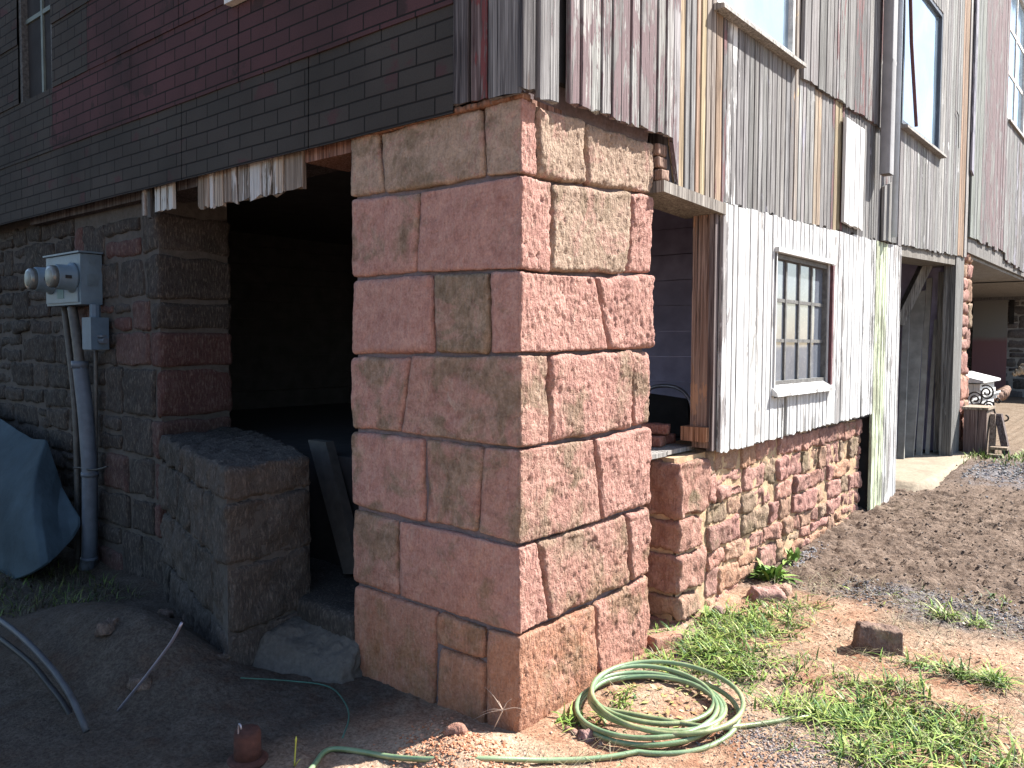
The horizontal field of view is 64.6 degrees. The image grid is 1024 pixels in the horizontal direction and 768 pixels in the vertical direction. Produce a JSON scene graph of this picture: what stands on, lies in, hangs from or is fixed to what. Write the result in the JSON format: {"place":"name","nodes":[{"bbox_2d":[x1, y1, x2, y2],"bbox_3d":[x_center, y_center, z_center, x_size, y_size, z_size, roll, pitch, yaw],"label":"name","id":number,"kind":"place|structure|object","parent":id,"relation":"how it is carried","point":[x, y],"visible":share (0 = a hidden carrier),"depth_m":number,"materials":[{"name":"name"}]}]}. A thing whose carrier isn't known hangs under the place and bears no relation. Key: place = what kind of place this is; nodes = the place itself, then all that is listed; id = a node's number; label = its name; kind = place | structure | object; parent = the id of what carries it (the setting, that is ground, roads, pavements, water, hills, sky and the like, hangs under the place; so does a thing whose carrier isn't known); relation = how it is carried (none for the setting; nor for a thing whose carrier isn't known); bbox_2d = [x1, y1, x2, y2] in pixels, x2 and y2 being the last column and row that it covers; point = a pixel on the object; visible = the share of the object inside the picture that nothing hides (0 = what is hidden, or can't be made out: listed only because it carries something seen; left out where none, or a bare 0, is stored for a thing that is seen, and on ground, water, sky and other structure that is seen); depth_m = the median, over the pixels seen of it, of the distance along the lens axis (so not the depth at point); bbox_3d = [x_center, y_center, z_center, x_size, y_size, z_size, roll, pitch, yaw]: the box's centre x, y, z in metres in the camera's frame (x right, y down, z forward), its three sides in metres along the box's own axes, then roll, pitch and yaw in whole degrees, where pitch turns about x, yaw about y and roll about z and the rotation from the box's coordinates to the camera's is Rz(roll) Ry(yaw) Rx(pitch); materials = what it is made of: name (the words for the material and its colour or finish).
{"place":"outdoors","nodes":[
{"label":"outdoors","id":0,"kind":"place"},
{"bbox_2d":[0,557,145,617],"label":"grass","id":1,"kind":"structure","parent":0,"point":[64,598],"depth_m":5.20,"materials":[{"name":"green plant"}]},
{"bbox_2d":[229,387,358,565],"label":"interior floor","id":2,"kind":"structure","parent":0,"point":[297,427],"depth_m":5.88,"materials":[{"name":"black"}]},
{"bbox_2d":[227,208,769,409],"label":"interior wall","id":3,"kind":"structure","parent":2,"relation":"on","point":[260,344],"depth_m":8.20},
{"bbox_2d":[648,384,689,440],"bbox_3d":[1.175,0.201,5.580,0.500,0.419,0.463,3,4,40],"label":"metal chair","id":4,"kind":"object","parent":2,"relation":"on","point":[673,412],"visible":0.31,"depth_m":5.40,"materials":[{"name":"black metal"}]},
{"bbox_2d":[0,397,1023,767],"bbox_3d":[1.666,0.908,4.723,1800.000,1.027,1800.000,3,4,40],"label":"ground","id":5,"kind":"structure","parent":0,"point":[196,703],"depth_m":3.69,"materials":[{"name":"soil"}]},
{"bbox_2d":[0,636,71,714],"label":"hose pipe","id":6,"kind":"object","parent":5,"relation":"on","point":[42,676],"visible":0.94,"depth_m":3.67,"materials":[{"name":"black rubber"}]},
{"bbox_2d":[0,419,79,578],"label":"tarp","id":7,"kind":"object","parent":5,"relation":"on","point":[39,521],"visible":0.99,"depth_m":5.69,"materials":[{"name":"blue plastic"}]},
{"bbox_2d":[0,617,89,733],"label":"hose pipe","id":8,"kind":"object","parent":5,"relation":"on","point":[32,647],"visible":1,"depth_m":3.44,"materials":[{"name":"grey rubber"}]},
{"bbox_2d":[95,617,119,636],"bbox_3d":[-1.959,1.176,3.923,0.094,0.071,0.127,0,3,-8],"label":"rock","id":9,"kind":"object","parent":5,"relation":"on","point":[106,627],"visible":0.93,"depth_m":3.88,"materials":[{"name":"stone"}]},
{"bbox_2d":[0,196,232,584],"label":"stone wall","id":10,"kind":"structure","parent":5,"relation":"on","point":[165,361],"depth_m":5.54,"materials":[{"name":"red stone"}]},
{"bbox_2d":[24,250,108,570],"bbox_3d":[-3.091,0.276,5.714,0.915,2.398,0.312,3,4,40],"label":"electric meter","id":11,"kind":"object","parent":10,"relation":"attached to","point":[69,283],"visible":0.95,"depth_m":5.69,"materials":[{"name":"grey metal"}]},
{"bbox_2d":[127,673,151,692],"bbox_3d":[-1.633,1.319,3.577,0.101,0.075,0.111,3,4,40],"label":"rock","id":12,"kind":"object","parent":5,"relation":"on","point":[133,681],"visible":0.8,"depth_m":3.55,"materials":[{"name":"stone"}]},
{"bbox_2d":[117,622,182,711],"bbox_3d":[-1.493,1.169,3.328,0.449,0.470,0.014,2,3,32],"label":"metal rod","id":13,"kind":"object","parent":5,"relation":"on","point":[152,667],"visible":1,"depth_m":3.31,"materials":[{"name":"grey metal"}]},
{"bbox_2d":[157,608,173,617],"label":"rock","id":14,"kind":"object","parent":5,"relation":"on","point":[167,612],"visible":0.66,"depth_m":4.64,"materials":[{"name":"stone"}]},
{"bbox_2d":[217,651,229,659],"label":"rock","id":15,"kind":"object","parent":5,"relation":"on","point":[225,655],"visible":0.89,"depth_m":3.84,"materials":[{"name":"stone"}]},
{"bbox_2d":[158,427,311,665],"bbox_3d":[-1.632,0.920,4.772,0.627,1.186,1.914,-2,3,-33],"label":"stone ledge","id":16,"kind":"object","parent":5,"relation":"on","point":[234,502],"visible":0.95,"depth_m":4.11,"materials":[{"name":"stone"}]},
{"bbox_2d":[226,723,268,767],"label":"pipe fitting","id":17,"kind":"object","parent":5,"relation":"on","point":[249,751],"visible":1,"depth_m":3.03,"materials":[{"name":"metal"}]},
{"bbox_2d":[241,677,349,737],"bbox_3d":[-0.864,1.367,3.550,0.728,0.060,0.279,3,4,40],"label":"green cord","id":18,"kind":"object","parent":5,"relation":"on","point":[336,691],"visible":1,"depth_m":3.70,"materials":[{"name":"green plastic"}]},
{"bbox_2d":[294,736,299,766],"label":"grass stem","id":19,"kind":"object","parent":5,"relation":"on","point":[295,752],"visible":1,"depth_m":3.01,"materials":[{"name":"green plant"}]},
{"bbox_2d":[252,616,361,683],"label":"stone block","id":20,"kind":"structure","parent":5,"relation":"on","point":[298,645],"depth_m":3.92,"materials":[{"name":"grey stone"}]},
{"bbox_2d":[296,557,358,640],"bbox_3d":[-0.990,1.250,4.489,1.119,0.372,0.633,3,4,40],"label":"step stone","id":21,"kind":"object","parent":5,"relation":"on","point":[327,602],"visible":0.18,"depth_m":4.16,"materials":[{"name":"grey stone"}]},
{"bbox_2d":[308,439,353,573],"bbox_3d":[-1.000,0.693,4.632,0.095,0.702,0.603,-2,4,-38],"label":"leaning board","id":22,"kind":"object","parent":21,"relation":"on","point":[332,483],"visible":0.77,"depth_m":4.61,"materials":[{"name":"grey wood"}]},
{"bbox_2d":[444,722,467,736],"bbox_3d":[-0.216,1.335,3.117,0.092,0.067,0.078,0,3,2],"label":"rock","id":23,"kind":"object","parent":5,"relation":"on","point":[457,728],"visible":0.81,"depth_m":3.10,"materials":[{"name":"stone"}]},
{"bbox_2d":[473,689,524,730],"bbox_3d":[-0.051,1.308,3.202,0.035,0.185,0.275,-2,4,-43],"label":"dead stalk","id":24,"kind":"object","parent":5,"relation":"on","point":[497,710],"visible":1,"depth_m":3.19,"materials":[{"name":"plant"}]},
{"bbox_2d":[351,98,654,732],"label":"stone pillar","id":25,"kind":"structure","parent":5,"relation":"on","point":[502,338],"depth_m":3.48,"materials":[{"name":"pink stone"}]},
{"bbox_2d":[0,0,1023,386],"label":"barn","id":26,"kind":"structure","parent":25,"relation":"on","point":[898,122],"depth_m":4.97,"materials":[{"name":"grey paint"}]},
{"bbox_2d":[18,0,51,102],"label":"window","id":27,"kind":"structure","parent":26,"relation":"in","point":[24,21],"depth_m":6.18,"materials":[{"name":"grey"}]},
{"bbox_2d":[224,0,245,6],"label":"window","id":28,"kind":"structure","parent":26,"relation":"in","point":[231,3],"depth_m":4.28,"materials":[{"name":"white paint"}]},
{"bbox_2d":[644,132,725,218],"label":"lintel beam","id":29,"kind":"structure","parent":26,"relation":"attached to","point":[667,194],"depth_m":4.04,"materials":[{"name":"wood"}]},
{"bbox_2d":[714,0,806,69],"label":"window","id":30,"kind":"structure","parent":26,"relation":"in","point":[771,23],"depth_m":4.85,"materials":[{"name":"white paint"}]},
{"bbox_2d":[653,241,964,455],"bbox_3d":[3.370,-0.241,9.208,2.620,2.520,2.950,3,4,40],"label":"doorway","id":31,"kind":"structure","parent":26,"relation":"attached to","point":[946,273],"depth_m":9.12,"materials":[{"name":"grey wood"}]},
{"bbox_2d":[900,266,932,325],"bbox_3d":[4.483,-1.032,9.060,0.431,0.770,0.114,0,3,2],"label":"brace","id":32,"kind":"object","parent":31,"relation":"attached to","point":[914,288],"visible":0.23,"depth_m":9.02,"materials":[{"name":"grey wood"}]},
{"bbox_2d":[900,0,946,158],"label":"window","id":33,"kind":"structure","parent":26,"relation":"in","point":[927,17],"depth_m":7.69,"materials":[{"name":"white glass"}]},
{"bbox_2d":[972,278,1023,300],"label":"beam","id":34,"kind":"structure","parent":26,"relation":"attached to","point":[999,298],"depth_m":17.07,"materials":[{"name":"wood"}]},
{"bbox_2d":[1007,0,1023,140],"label":"window","id":35,"kind":"structure","parent":26,"relation":"in","point":[1015,113],"depth_m":11.61,"materials":[{"name":"white paint"}]},
{"bbox_2d":[551,711,585,721],"bbox_3d":[0.245,1.385,3.362,0.153,0.028,0.093,0,3,-14],"label":"weed","id":36,"kind":"object","parent":5,"relation":"on","point":[558,719],"visible":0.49,"depth_m":3.37,"materials":[{"name":"green plant"}]},
{"bbox_2d":[564,726,578,735],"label":"rock","id":37,"kind":"object","parent":5,"relation":"on","point":[575,731],"visible":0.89,"depth_m":3.24,"materials":[{"name":"stone"}]},
{"bbox_2d":[309,659,849,767],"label":"garden hose","id":38,"kind":"object","parent":5,"relation":"on","point":[694,730],"visible":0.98,"depth_m":3.20,"materials":[{"name":"green rubber"}]},
{"bbox_2d":[578,728,595,741],"bbox_3d":[0.294,1.398,3.206,0.071,0.072,0.068,0,3,-15],"label":"rock","id":39,"kind":"object","parent":5,"relation":"on","point":[587,734],"visible":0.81,"depth_m":3.19,"materials":[{"name":"stone"}]},
{"bbox_2d":[604,679,711,726],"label":"leaf litter","id":40,"kind":"object","parent":5,"relation":"on","point":[667,711],"visible":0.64,"depth_m":3.47,"materials":[{"name":"brown plant"}]},
{"bbox_2d":[647,631,684,651],"bbox_3d":[0.770,1.290,4.077,0.196,0.065,0.090,-1,3,-27],"label":"brick","id":41,"kind":"object","parent":5,"relation":"on","point":[656,640],"visible":0.79,"depth_m":4.04,"materials":[{"name":"stone"}]},
{"bbox_2d":[340,461,1023,767],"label":"soil clods","id":42,"kind":"object","parent":5,"relation":"on","point":[466,739],"visible":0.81,"depth_m":3.81,"materials":[{"name":"brown soil"}]},
{"bbox_2d":[696,605,720,616],"bbox_3d":[1.066,1.258,4.464,0.153,0.059,0.203,-1,3,-18],"label":"weed","id":43,"kind":"object","parent":5,"relation":"on","point":[711,613],"visible":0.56,"depth_m":4.42,"materials":[{"name":"green plant"}]},
{"bbox_2d":[711,606,725,613],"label":"rock","id":44,"kind":"object","parent":5,"relation":"on","point":[720,609],"visible":0.59,"depth_m":4.46,"materials":[{"name":"stone"}]},
{"bbox_2d":[640,419,861,623],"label":"stone wall","id":45,"kind":"structure","parent":5,"relation":"on","point":[722,522],"depth_m":4.87,"materials":[{"name":"stone"}]},
{"bbox_2d":[651,435,665,446],"bbox_3d":[0.756,0.318,4.566,0.205,0.064,0.101,2,3,32],"label":"brick","id":46,"kind":"object","parent":45,"relation":"on","point":[658,441],"visible":0.41,"depth_m":4.49,"materials":[{"name":"brick"}]},
{"bbox_2d":[641,422,669,434],"bbox_3d":[0.803,0.254,4.633,0.205,0.066,0.101,1,3,20],"label":"brick","id":47,"kind":"object","parent":46,"relation":"on","point":[660,428],"visible":0.57,"depth_m":4.58,"materials":[{"name":"brick"}]},
{"bbox_2d":[651,433,675,443],"bbox_3d":[0.848,0.311,4.725,0.100,0.065,0.203,-2,4,-38],"label":"brick","id":48,"kind":"object","parent":45,"relation":"on","point":[670,438],"visible":0.23,"depth_m":4.65,"materials":[{"name":"brick"}]},
{"bbox_2d":[680,213,718,450],"bbox_3d":[1.072,-0.319,4.525,0.175,1.370,0.180,3,4,40],"label":"door post","id":49,"kind":"object","parent":45,"relation":"on","point":[699,431],"depth_m":4.47,"materials":[{"name":"brown wood"}]},
{"bbox_2d":[746,585,786,601],"bbox_3d":[1.477,1.220,4.709,0.208,0.094,0.148,0,3,-6],"label":"rock","id":50,"kind":"object","parent":5,"relation":"on","point":[774,591],"visible":0.91,"depth_m":4.65,"materials":[{"name":"stone"}]},
{"bbox_2d":[749,558,802,584],"bbox_3d":[1.626,1.162,5.055,0.380,0.132,0.313,1,3,23],"label":"weed","id":51,"kind":"object","parent":5,"relation":"on","point":[765,572],"visible":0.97,"depth_m":5.00,"materials":[{"name":"green plant"}]},
{"bbox_2d":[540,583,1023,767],"bbox_3d":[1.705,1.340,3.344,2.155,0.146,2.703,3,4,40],"label":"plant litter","id":52,"kind":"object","parent":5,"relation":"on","point":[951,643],"visible":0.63,"depth_m":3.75,"materials":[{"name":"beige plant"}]},
{"bbox_2d":[775,583,791,595],"bbox_3d":[1.599,1.208,4.777,0.110,0.064,0.105,3,4,40],"label":"rock","id":53,"kind":"object","parent":5,"relation":"on","point":[786,587],"visible":0.58,"depth_m":4.75,"materials":[{"name":"stone"}]},
{"bbox_2d":[553,585,1023,767],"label":"grass","id":54,"kind":"structure","parent":5,"relation":"on","point":[941,744],"depth_m":3.43,"materials":[{"name":"green plant"}]},
{"bbox_2d":[782,547,801,565],"bbox_3d":[1.878,1.140,5.383,0.132,0.092,0.247,2,3,26],"label":"weed","id":55,"kind":"object","parent":5,"relation":"on","point":[795,556],"visible":1,"depth_m":5.37,"materials":[{"name":"green plant"}]},
{"bbox_2d":[715,202,901,510],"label":"plank wall","id":56,"kind":"structure","parent":5,"relation":"on","point":[808,327],"depth_m":5.51,"materials":[{"name":"white wood"}]},
{"bbox_2d":[772,247,835,396],"bbox_3d":[1.936,-0.401,5.422,0.122,0.923,1.070,3,4,40],"label":"window","id":57,"kind":"structure","parent":56,"relation":"in","point":[801,279],"depth_m":5.46,"materials":[{"name":"white glass"}]},
{"bbox_2d":[851,620,904,655],"bbox_3d":[1.794,1.250,3.972,0.234,0.163,0.113,1,3,11],"label":"rock","id":58,"kind":"object","parent":5,"relation":"on","point":[873,636],"visible":0.95,"depth_m":3.93,"materials":[{"name":"stone"}]},
{"bbox_2d":[912,661,939,674],"bbox_3d":[1.914,1.316,3.750,0.130,0.031,0.171,1,3,22],"label":"weed","id":59,"kind":"object","parent":5,"relation":"on","point":[926,668],"visible":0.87,"depth_m":3.73,"materials":[{"name":"green plant"}]},
{"bbox_2d":[895,449,970,491],"bbox_3d":[4.297,0.952,8.458,0.785,0.262,2.700,3,4,40],"label":"doorway pad","id":60,"kind":"object","parent":5,"relation":"on","point":[930,471],"visible":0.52,"depth_m":8.16,"materials":[{"name":"beige concrete"}]},
{"bbox_2d":[897,314,909,458],"bbox_3d":[4.411,-0.078,9.116,0.075,1.846,0.759,2,3,27],"label":"leaning plank","id":61,"kind":"object","parent":60,"relation":"on","point":[903,393],"visible":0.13,"depth_m":9.06,"materials":[{"name":"grey wood"}]},
{"bbox_2d":[905,291,925,456],"bbox_3d":[4.560,-0.117,9.219,0.152,1.906,0.593,2,3,35],"label":"leaning plank","id":62,"kind":"object","parent":60,"relation":"on","point":[917,314],"visible":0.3,"depth_m":9.21,"materials":[{"name":"grey wood"}]},
{"bbox_2d":[916,278,932,454],"bbox_3d":[4.710,-0.195,9.254,0.062,2.050,0.435,2,3,35],"label":"leaning plank","id":63,"kind":"object","parent":60,"relation":"on","point":[923,383],"visible":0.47,"depth_m":9.24,"materials":[{"name":"grey wood"}]},
{"bbox_2d":[925,319,936,453],"bbox_3d":[4.820,0.042,9.303,0.041,1.570,0.331,2,3,37],"label":"leaning plank","id":64,"kind":"object","parent":60,"relation":"on","point":[930,405],"visible":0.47,"depth_m":9.29,"materials":[{"name":"wood"}]},
{"bbox_2d":[959,253,972,449],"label":"stone pillar","id":65,"kind":"structure","parent":5,"relation":"on","point":[967,318],"depth_m":9.59,"materials":[{"name":"stone"}]},
{"bbox_2d":[962,405,995,454],"bbox_3d":[5.430,0.558,9.438,0.270,0.600,0.460,3,4,40],"label":"wooden crate","id":66,"kind":"object","parent":5,"relation":"on","point":[976,424],"visible":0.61,"depth_m":9.28,"materials":[{"name":"brown wood"}]},
{"bbox_2d":[965,371,1000,405],"bbox_3d":[6.793,0.268,11.850,0.392,0.878,1.350,3,4,40],"label":"lidded box","id":67,"kind":"object","parent":5,"relation":"on","point":[976,380],"visible":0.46,"depth_m":11.53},
{"bbox_2d":[967,384,1008,421],"bbox_3d":[6.203,0.215,10.421,0.490,0.454,1.036,3,4,40],"label":"garden bench","id":68,"kind":"object","parent":5,"relation":"on","point":[985,396],"visible":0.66,"depth_m":10.07,"materials":[{"name":"metal"}]},
{"bbox_2d":[966,300,1023,396],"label":"bay wall","id":69,"kind":"structure","parent":5,"relation":"on","point":[995,348],"depth_m":18.10,"materials":[{"name":"stone"}]},
{"bbox_2d":[971,300,1007,391],"bbox_3d":[10.747,-1.071,18.227,0.676,2.533,0.035,3,4,40],"label":"door","id":70,"kind":"structure","parent":69,"relation":"in","point":[990,317],"depth_m":18.19,"materials":[{"name":"paint"}]},
{"bbox_2d":[1009,300,1014,323],"bbox_3d":[11.068,-1.799,17.934,0.098,0.942,0.025,3,4,40],"label":"window","id":71,"kind":"structure","parent":69,"relation":"in","point":[1011,302],"depth_m":17.93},
{"bbox_2d":[987,413,1010,457],"bbox_3d":[5.509,0.602,9.159,0.230,0.500,0.550,3,4,40],"label":"trestle","id":72,"kind":"object","parent":5,"relation":"on","point":[997,419],"visible":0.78,"depth_m":9.21,"materials":[{"name":"brown wood"}]},
{"bbox_2d":[994,385,1010,400],"bbox_3d":[7.729,0.150,12.788,0.633,0.243,0.195,-2,4,-44],"label":"log","id":73,"kind":"object","parent":5,"relation":"on","point":[1004,393],"visible":0.65,"depth_m":12.72,"materials":[{"name":"brown wood"}]},
{"bbox_2d":[1012,363,1023,375],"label":"log","id":74,"kind":"object","parent":5,"relation":"on","point":[1019,371],"visible":1,"depth_m":13.20,"materials":[{"name":"brown wood"}]},
{"bbox_2d":[652,459,1023,767],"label":"gravel","id":75,"kind":"structure","parent":0,"point":[774,750],"depth_m":3.24,"materials":[{"name":"grey gravel"}]},
{"bbox_2d":[961,448,1023,470],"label":"grass","id":76,"kind":"structure","parent":0,"point":[1016,456],"depth_m":8.88,"materials":[{"name":"green plant"}]}
]}

